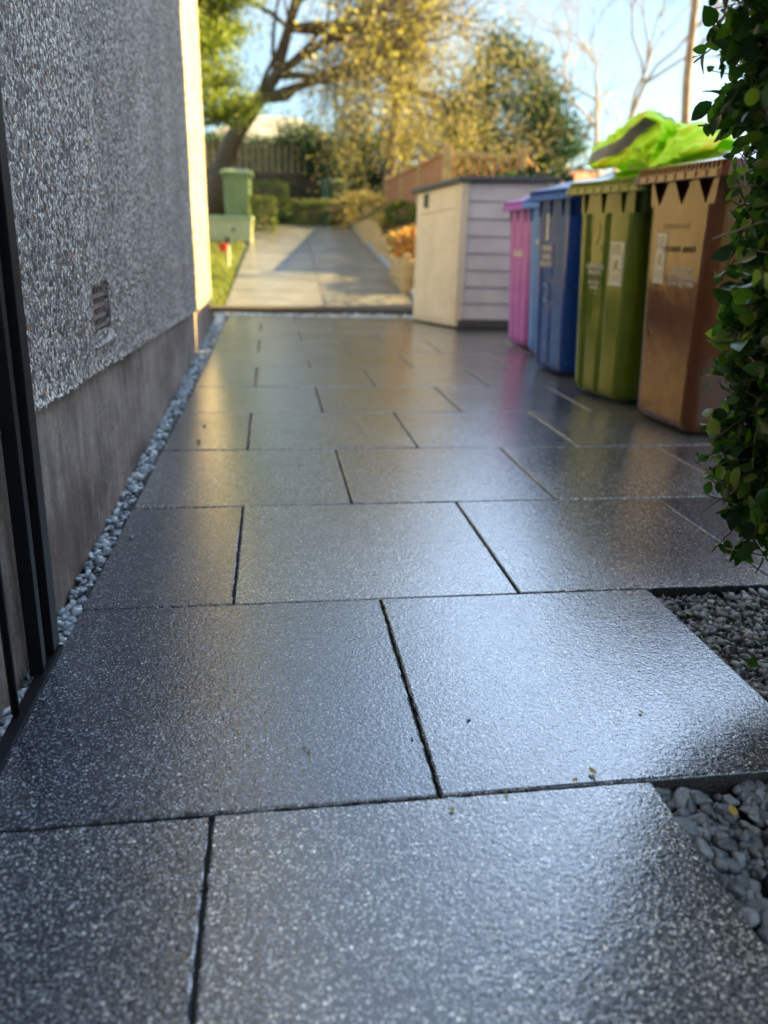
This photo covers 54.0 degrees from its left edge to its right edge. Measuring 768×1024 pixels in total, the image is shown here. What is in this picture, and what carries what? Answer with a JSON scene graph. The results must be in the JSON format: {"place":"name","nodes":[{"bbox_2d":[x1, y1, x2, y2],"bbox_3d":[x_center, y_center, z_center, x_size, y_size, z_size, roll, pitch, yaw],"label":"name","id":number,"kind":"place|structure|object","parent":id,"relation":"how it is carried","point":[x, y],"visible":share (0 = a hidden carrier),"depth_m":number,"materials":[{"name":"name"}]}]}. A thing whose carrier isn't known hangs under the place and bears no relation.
{"place":"outdoors","nodes":[
{"label":"outdoors","id":0,"kind":"place"},
{"bbox_2d":[210,312,412,318],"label":"drainage channel","id":1,"kind":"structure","parent":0,"point":[369,315],"depth_m":7.39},
{"bbox_2d":[209,202,413,305],"bbox_3d":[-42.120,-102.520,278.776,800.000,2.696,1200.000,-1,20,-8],"label":"ground","id":2,"kind":"structure","parent":0,"point":[244,250],"depth_m":12.24,"materials":[{"name":"green plant"}]},
{"bbox_2d":[0,0,211,738],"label":"house","id":3,"kind":"structure","parent":2,"relation":"on","point":[102,110],"depth_m":1.88,"materials":[{"name":"paint"}]},
{"bbox_2d":[0,86,63,771],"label":"metal gate","id":4,"kind":"structure","parent":3,"relation":"attached to","point":[21,453],"depth_m":1.16,"materials":[{"name":"black metal"}]},
{"bbox_2d":[218,243,227,252],"bbox_3d":[-2.487,-4.089,11.679,0.160,0.150,0.160,-1,20,-8],"label":"plant pot","id":5,"kind":"object","parent":2,"relation":"on","point":[223,246],"visible":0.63,"depth_m":11.62,"materials":[{"name":"red plastic"}]},
{"bbox_2d":[209,238,242,305],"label":"grass","id":6,"kind":"structure","parent":2,"relation":"on","point":[220,262],"depth_m":9.94,"materials":[{"name":"green plant"}]},
{"bbox_2d":[224,237,231,267],"bbox_3d":[-2.105,-3.516,10.226,0.110,0.400,0.110,-1,20,-8],"label":"solar light","id":7,"kind":"object","parent":2,"relation":"on","point":[228,240],"visible":0.97,"depth_m":10.16,"materials":[{"name":"white paint"}]},
{"bbox_2d":[207,215,253,241],"bbox_3d":[-2.704,-4.910,13.067,0.900,0.420,0.580,-1,20,-8],"label":"storage box","id":8,"kind":"object","parent":2,"relation":"on","point":[236,228],"visible":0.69,"depth_m":12.83,"materials":[{"name":"green plastic"}]},
{"bbox_2d":[219,169,253,215],"bbox_3d":[-2.901,-6.190,14.954,0.640,1.111,0.640,-1,20,-8],"label":"wheelie bin","id":9,"kind":"object","parent":8,"relation":"on","point":[237,187],"visible":0.72,"depth_m":14.66,"materials":[{"name":"green plastic"}]},
{"bbox_2d":[197,0,293,136],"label":"conifer tree","id":10,"kind":"object","parent":2,"relation":"on","point":[215,85],"visible":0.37,"depth_m":13.00,"materials":[{"name":"green plant"}]},
{"bbox_2d":[249,194,277,231],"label":"topiary bush","id":11,"kind":"object","parent":2,"relation":"on","point":[271,199],"visible":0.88,"depth_m":14.48,"materials":[{"name":"green plant"}]},
{"bbox_2d":[251,179,300,224],"bbox_3d":[-2.368,-6.730,16.436,1.180,0.967,0.811,-1,20,-8],"label":"topiary bush","id":12,"kind":"object","parent":2,"relation":"on","point":[277,183],"visible":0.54,"depth_m":16.20,"materials":[{"name":"green plant"}]},
{"bbox_2d":[204,115,347,216],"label":"house","id":13,"kind":"structure","parent":2,"relation":"on","point":[259,124],"depth_m":32.83,"materials":[{"name":"white paint"}]},
{"bbox_2d":[270,214,296,224],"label":"rockery plant","id":14,"kind":"object","parent":2,"relation":"on","point":[291,219],"visible":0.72,"depth_m":16.23,"materials":[{"name":"green plant"}]},
{"bbox_2d":[204,130,379,221],"bbox_3d":[-3.842,-9.398,21.369,7.570,2.533,1.469,-1,20,-8],"label":"laurel hedge","id":15,"kind":"object","parent":2,"relation":"on","point":[215,136],"visible":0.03,"depth_m":20.79,"materials":[{"name":"green plant"}]},
{"bbox_2d":[204,140,382,223],"bbox_3d":[-2.643,-8.658,20.094,7.766,2.100,0.060,-1,20,-8],"label":"back fence","id":16,"kind":"object","parent":2,"relation":"on","point":[265,174],"visible":0.17,"depth_m":19.96,"materials":[{"name":"brown wood"}]},
{"bbox_2d":[209,306,412,316],"bbox_3d":[-0.341,-2.041,7.722,3.600,0.085,0.125,-1,20,-8],"label":"step riser","id":17,"kind":"object","parent":2,"relation":"on","point":[273,310],"visible":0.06,"depth_m":7.60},
{"bbox_2d":[279,197,345,225],"bbox_3d":[-1.574,-6.607,16.704,1.496,0.672,0.679,-1,20,-8],"label":"hedge","id":18,"kind":"object","parent":2,"relation":"on","point":[320,202],"visible":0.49,"depth_m":16.50,"materials":[{"name":"green plant"}]},
{"bbox_2d":[318,179,349,224],"bbox_3d":[-1.275,-7.834,19.114,0.640,1.111,0.640,-9,22,-27],"label":"wheelie bin","id":19,"kind":"object","parent":2,"relation":"on","point":[325,195],"visible":0.39,"depth_m":18.80,"materials":[{"name":"green plastic"}]},
{"bbox_2d":[335,209,354,225],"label":"dry plant","id":20,"kind":"object","parent":2,"relation":"on","point":[350,211],"visible":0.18,"depth_m":16.30,"materials":[{"name":"plant"}]},
{"bbox_2d":[321,188,386,225],"bbox_3d":[-0.402,-6.473,16.169,1.872,0.935,1.999,-1,20,-8],"label":"sloping shrub","id":21,"kind":"object","parent":2,"relation":"on","point":[337,208],"visible":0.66,"depth_m":15.74,"materials":[{"name":"green plant"}]},
{"bbox_2d":[287,108,454,221],"bbox_3d":[-0.187,-8.914,20.114,4.071,3.760,3.472,14,23,31],"label":"evergreen shrub","id":22,"kind":"object","parent":2,"relation":"on","point":[368,177],"visible":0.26,"depth_m":19.61,"materials":[{"name":"green plant"}]},
{"bbox_2d":[254,109,490,221],"bbox_3d":[-0.179,-8.890,20.867,6.669,4.552,2.492,-1,20,-8],"label":"evergreen shrub","id":23,"kind":"object","parent":2,"relation":"on","point":[288,137],"visible":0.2,"depth_m":20.10,"materials":[{"name":"green plant"}]},
{"bbox_2d":[355,220,401,261],"bbox_3d":[-0.055,-4.050,11.745,0.190,0.986,6.717,-1,20,-8],"label":"shrub","id":24,"kind":"object","parent":2,"relation":"on","point":[372,233],"visible":0.38,"depth_m":12.01,"materials":[{"name":"beige plant"}]},
{"bbox_2d":[276,0,484,225],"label":"weeping tree","id":25,"kind":"object","parent":2,"relation":"on","point":[389,165],"visible":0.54,"depth_m":16.63,"materials":[{"name":"yellow plant"}]},
{"bbox_2d":[351,224,413,296],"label":"kerb","id":26,"kind":"structure","parent":2,"relation":"on","point":[384,260],"depth_m":11.20,"materials":[{"name":"concrete"}]},
{"bbox_2d":[367,213,402,233],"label":"ornamental grass","id":27,"kind":"object","parent":2,"relation":"on","point":[381,220],"depth_m":13.08,"materials":[{"name":"plant"}]},
{"bbox_2d":[200,0,579,214],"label":"autumn tree","id":28,"kind":"object","parent":2,"relation":"on","point":[281,67],"visible":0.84,"depth_m":15.30,"materials":[{"name":"yellow plant"}]},
{"bbox_2d":[382,199,416,224],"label":"green shrub","id":29,"kind":"object","parent":2,"relation":"on","point":[397,207],"visible":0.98,"depth_m":12.22,"materials":[{"name":"green plant"}]},
{"bbox_2d":[389,254,414,292],"bbox_3d":[0.709,-2.824,9.200,1.170,0.610,1.170,-1,20,-8],"label":"timber planter","id":30,"kind":"object","parent":2,"relation":"on","point":[402,272],"visible":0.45,"depth_m":8.61,"materials":[{"name":"wood"}]},
{"bbox_2d":[386,223,415,259],"bbox_3d":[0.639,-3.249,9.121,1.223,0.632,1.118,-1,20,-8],"label":"heather shrub","id":31,"kind":"object","parent":30,"relation":"in","point":[408,237],"visible":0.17,"depth_m":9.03,"materials":[{"name":"orange plant"}]},
{"bbox_2d":[384,145,539,227],"bbox_3d":[1.232,-5.242,13.113,1.688,1.430,5.705,-1,20,-8],"label":"deck fence","id":32,"kind":"object","parent":2,"relation":"on","point":[403,183],"visible":0.44,"depth_m":10.92,"materials":[{"name":"brown wood"}]},
{"bbox_2d":[396,0,535,169],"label":"autumn sapling","id":33,"kind":"object","parent":2,"relation":"on","point":[500,7],"visible":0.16,"depth_m":18.77,"materials":[{"name":"yellow plant"}]},
{"bbox_2d":[369,8,633,182],"bbox_3d":[3.621,-11.184,21.974,9.673,6.159,5.568,-1,20,-8],"label":"evergreen tree","id":34,"kind":"object","parent":2,"relation":"on","point":[573,150],"visible":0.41,"depth_m":21.29,"materials":[{"name":"green plant"}]},
{"bbox_2d":[495,164,574,184],"bbox_3d":[1.422,-3.253,9.020,0.808,1.465,3.409,-1,20,-8],"label":"shade hedge","id":35,"kind":"object","parent":2,"relation":"on","point":[568,178],"visible":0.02,"depth_m":7.50,"materials":[{"name":"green plant"}]},
{"bbox_2d":[492,168,606,182],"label":"red roof house","id":36,"kind":"structure","parent":2,"relation":"on","point":[584,175],"depth_m":43.17,"materials":[{"name":"tile"}]},
{"bbox_2d":[480,0,655,177],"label":"bare tree","id":37,"kind":"object","parent":2,"relation":"on","point":[595,99],"visible":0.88,"depth_m":18.71,"materials":[{"name":"brown plant"}]},
{"bbox_2d":[545,0,740,172],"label":"bare tree","id":38,"kind":"object","parent":2,"relation":"on","point":[634,104],"visible":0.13,"depth_m":15.65,"materials":[{"name":"brown plant"}]},
{"bbox_2d":[680,0,698,123],"bbox_3d":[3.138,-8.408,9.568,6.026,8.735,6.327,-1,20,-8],"label":"utility pole","id":39,"kind":"object","parent":2,"relation":"on","point":[686,81],"visible":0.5,"depth_m":10.92,"materials":[{"name":"brown wood"}]},
{"bbox_2d":[225,225,413,308],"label":"garden path","id":40,"kind":"structure","parent":0,"point":[315,266],"depth_m":9.77,"materials":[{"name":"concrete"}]},
{"bbox_2d":[0,316,767,1023],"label":"patio","id":41,"kind":"structure","parent":0,"point":[428,548],"depth_m":1.17,"materials":[{"name":"stone"}]},
{"bbox_2d":[28,759,38,764],"bbox_3d":[-0.492,0.349,1.058,0.011,0.007,0.011,6,20,12],"label":"loose pebble","id":42,"kind":"object","parent":41,"relation":"on","point":[33,761],"visible":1,"depth_m":1.05,"materials":[{"name":"grey stone"}]},
{"bbox_2d":[0,315,226,739],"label":"gravel strip","id":43,"kind":"object","parent":41,"relation":"on","point":[66,614],"depth_m":2.02,"materials":[{"name":"grey gravel"}]},
{"bbox_2d":[15,365,666,991],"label":"grit crumbs","id":44,"kind":"object","parent":41,"relation":"on","point":[265,799],"visible":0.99,"depth_m":1.49,"materials":[{"name":"grey stone"}]},
{"bbox_2d":[411,176,561,328],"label":"storage shed","id":45,"kind":"structure","parent":41,"relation":"on","point":[462,266],"depth_m":6.43,"materials":[{"name":"plastic"}]},
{"bbox_2d":[502,196,530,346],"bbox_3d":[1.196,-1.709,5.386,0.640,1.027,0.540,-3,20,-12],"label":"wheelie bin","id":46,"kind":"object","parent":41,"relation":"on","point":[520,249],"visible":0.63,"depth_m":5.31,"materials":[{"name":"pink plastic"}]},
{"bbox_2d":[522,198,538,352],"bbox_3d":[1.249,-1.532,4.899,0.640,1.027,0.540,-3,20,-12],"label":"wheelie bin","id":47,"kind":"object","parent":41,"relation":"on","point":[534,219],"visible":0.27,"depth_m":4.92,"materials":[{"name":"blue plastic"}]},
{"bbox_2d":[527,179,588,374],"bbox_3d":[1.190,-1.330,4.319,0.640,1.037,0.600,-3,20,-13],"label":"wheelie bin","id":48,"kind":"object","parent":41,"relation":"on","point":[560,232],"visible":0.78,"depth_m":4.19,"materials":[{"name":"blue plastic"}]},
{"bbox_2d":[589,767,596,774],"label":"fallen leaf","id":49,"kind":"object","parent":41,"relation":"on","point":[591,769],"visible":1,"depth_m":1.07,"materials":[{"name":"plant"}]},
{"bbox_2d":[566,169,651,400],"bbox_3d":[1.258,-1.076,3.629,0.640,1.032,0.600,-6,21,-20],"label":"wheelie bin","id":50,"kind":"object","parent":41,"relation":"on","point":[616,221],"visible":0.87,"depth_m":3.48,"materials":[{"name":"green plastic"}]},
{"bbox_2d":[634,150,757,433],"bbox_3d":[1.384,-0.866,3.034,0.640,1.048,0.610,-3,20,-13],"label":"wheelie bin","id":51,"kind":"object","parent":41,"relation":"on","point":[692,216],"visible":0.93,"depth_m":2.91,"materials":[{"name":"brown plastic"}]},
{"bbox_2d":[588,110,734,171],"bbox_3d":[1.214,-1.579,3.222,0.454,0.253,0.853,-6,21,-21],"label":"hi vis vest","id":52,"kind":"object","parent":51,"relation":"on","point":[646,139],"visible":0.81,"depth_m":3.13,"materials":[{"name":"fabric"}]},
{"bbox_2d":[201,0,750,172],"label":"sky","id":53,"kind":"structure","parent":0,"point":[664,93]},
{"bbox_2d":[655,780,767,950],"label":"gravel","id":54,"kind":"structure","parent":0,"point":[697,814],"depth_m":0.99,"materials":[{"name":"grey gravel"}]},
{"bbox_2d":[728,804,737,815],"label":"fallen leaf","id":55,"kind":"object","parent":54,"relation":"on","point":[733,810],"visible":1,"depth_m":1.01,"materials":[{"name":"yellow plant"}]},
{"bbox_2d":[657,588,767,701],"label":"gravel","id":56,"kind":"structure","parent":0,"point":[738,624],"depth_m":1.54,"materials":[{"name":"grey gravel"}]},
{"bbox_2d":[691,0,767,572],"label":"privet bush","id":57,"kind":"object","parent":56,"relation":"on","point":[737,433],"visible":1,"depth_m":1.14,"materials":[{"name":"green plant"}]},
{"bbox_2d":[746,657,757,672],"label":"fallen leaf","id":58,"kind":"object","parent":56,"relation":"on","point":[751,662],"visible":1,"depth_m":1.39,"materials":[{"name":"green plant"}]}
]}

